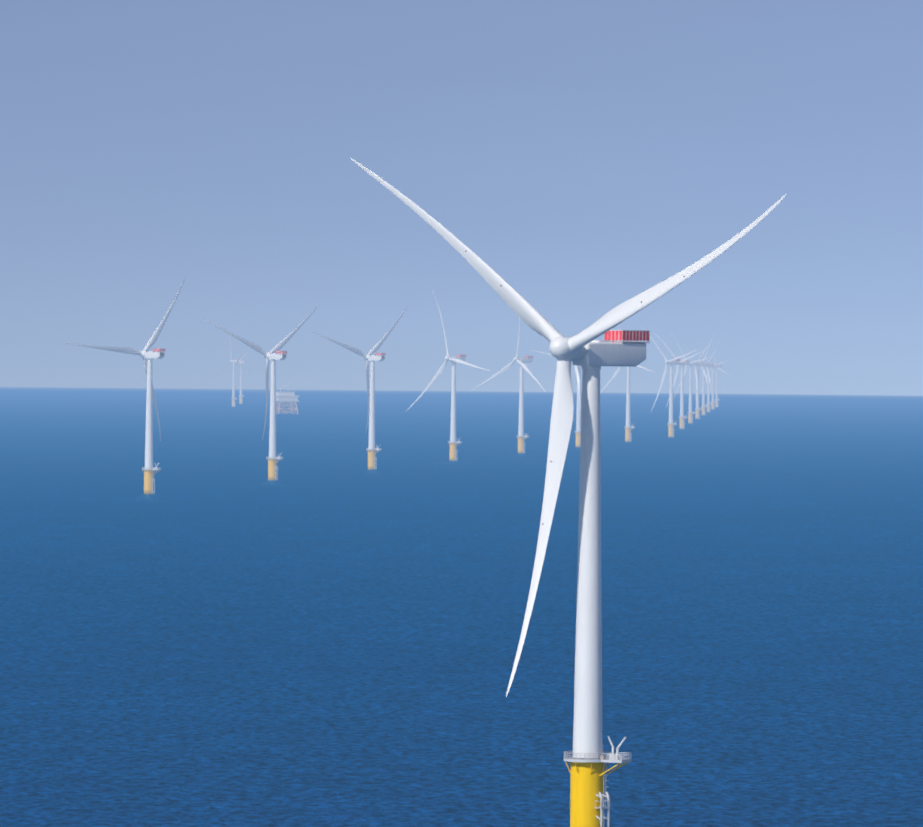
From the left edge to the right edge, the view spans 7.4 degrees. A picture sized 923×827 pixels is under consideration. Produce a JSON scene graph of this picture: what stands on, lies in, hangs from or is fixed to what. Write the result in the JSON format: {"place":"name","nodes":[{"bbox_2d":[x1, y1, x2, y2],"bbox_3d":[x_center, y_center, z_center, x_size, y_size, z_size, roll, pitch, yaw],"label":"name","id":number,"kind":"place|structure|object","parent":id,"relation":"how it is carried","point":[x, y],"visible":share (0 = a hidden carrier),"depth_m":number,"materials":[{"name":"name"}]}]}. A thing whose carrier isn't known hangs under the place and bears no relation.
{"place":"outdoors","nodes":[
{"label":"outdoors","id":0,"kind":"place"},
{"bbox_2d":[0,387,922,826],"bbox_3d":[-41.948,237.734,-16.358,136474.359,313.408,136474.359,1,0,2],"label":"sea","id":1,"kind":"structure","parent":0,"point":[220,629],"depth_m":2299.11,"materials":[{"name":"liquid"}]},
{"bbox_2d":[62,276,185,493],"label":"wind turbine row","id":2,"kind":"object","parent":1,"relation":"on","point":[148,358],"visible":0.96,"depth_m":4246.86,"materials":[{"name":"white paint"}]},
{"bbox_2d":[210,336,250,406],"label":"wind turbine","id":3,"kind":"object","parent":1,"relation":"on","point":[235,361],"visible":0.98,"depth_m":12995.60,"materials":[{"name":"white paint"}]},
{"bbox_2d":[219,348,251,403],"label":"wind turbine","id":4,"kind":"object","parent":1,"relation":"on","point":[240,379],"visible":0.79,"depth_m":14096.38,"materials":[{"name":"white paint"}]},
{"bbox_2d":[203,303,319,479],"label":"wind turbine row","id":5,"kind":"object","parent":1,"relation":"on","point":[273,357],"visible":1,"depth_m":4770.45,"materials":[{"name":"white paint"}]},
{"bbox_2d":[276,384,298,413],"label":"offshore substation","id":6,"kind":"object","parent":1,"relation":"in","point":[288,397],"visible":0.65,"depth_m":11082.78,"materials":[{"name":"white paint"}]},
{"bbox_2d":[309,305,407,469],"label":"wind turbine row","id":7,"kind":"object","parent":1,"relation":"on","point":[372,359],"visible":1,"depth_m":5293.99,"materials":[{"name":"white paint"}]},
{"bbox_2d":[410,290,489,460],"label":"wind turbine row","id":8,"kind":"object","parent":1,"relation":"on","point":[459,358],"visible":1,"depth_m":5817.52,"materials":[{"name":"white paint"}]},
{"bbox_2d":[472,317,544,452],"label":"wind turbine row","id":9,"kind":"object","parent":1,"relation":"on","point":[521,435],"visible":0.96,"depth_m":6340.98,"materials":[{"name":"white paint"}]},
{"bbox_2d":[531,312,599,446],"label":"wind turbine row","id":10,"kind":"object","parent":1,"relation":"on","point":[578,413],"visible":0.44,"depth_m":6864.40,"materials":[{"name":"white paint"}]},
{"bbox_2d":[351,158,786,826],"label":"wind turbine","id":11,"kind":"object","parent":1,"relation":"on","point":[589,352],"visible":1,"depth_m":1195.09,"materials":[{"name":"white paint"}]},
{"bbox_2d":[600,324,653,441],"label":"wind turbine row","id":12,"kind":"object","parent":1,"relation":"on","point":[628,433],"visible":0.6,"depth_m":7388.18,"materials":[{"name":"white paint"}]},
{"bbox_2d":[650,337,698,436],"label":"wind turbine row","id":13,"kind":"object","parent":1,"relation":"on","point":[674,361],"visible":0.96,"depth_m":7911.55,"materials":[{"name":"white paint"}]},
{"bbox_2d":[653,332,705,428],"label":"wind turbine","id":14,"kind":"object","parent":1,"relation":"on","point":[682,416],"visible":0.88,"depth_m":9004.65,"materials":[{"name":"white paint"}]},
{"bbox_2d":[669,339,711,418],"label":"wind turbine","id":15,"kind":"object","parent":1,"relation":"on","point":[697,409],"visible":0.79,"depth_m":10863.06,"materials":[{"name":"white paint"}]},
{"bbox_2d":[671,334,711,422],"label":"wind turbine","id":16,"kind":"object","parent":1,"relation":"on","point":[691,364],"visible":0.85,"depth_m":9934.08,"materials":[{"name":"white paint"}]},
{"bbox_2d":[673,336,712,414],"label":"wind turbine","id":17,"kind":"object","parent":1,"relation":"on","point":[703,406],"visible":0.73,"depth_m":11792.31,"materials":[{"name":"white paint"}]},
{"bbox_2d":[683,344,718,411],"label":"wind turbine","id":18,"kind":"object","parent":1,"relation":"on","point":[708,403],"visible":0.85,"depth_m":12721.46,"materials":[{"name":"white paint"}]},
{"bbox_2d":[698,346,730,408],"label":"wind turbine","id":19,"kind":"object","parent":1,"relation":"on","point":[713,401],"visible":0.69,"depth_m":13650.88,"materials":[{"name":"white paint"}]},
{"bbox_2d":[699,338,730,406],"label":"wind turbine","id":20,"kind":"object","parent":1,"relation":"on","point":[716,397],"visible":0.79,"depth_m":14580.28,"materials":[{"name":"white paint"}]},
{"bbox_2d":[0,0,922,395],"label":"sky","id":21,"kind":"structure","parent":0,"point":[590,153],"materials":[{"name":"blue"}]}
]}

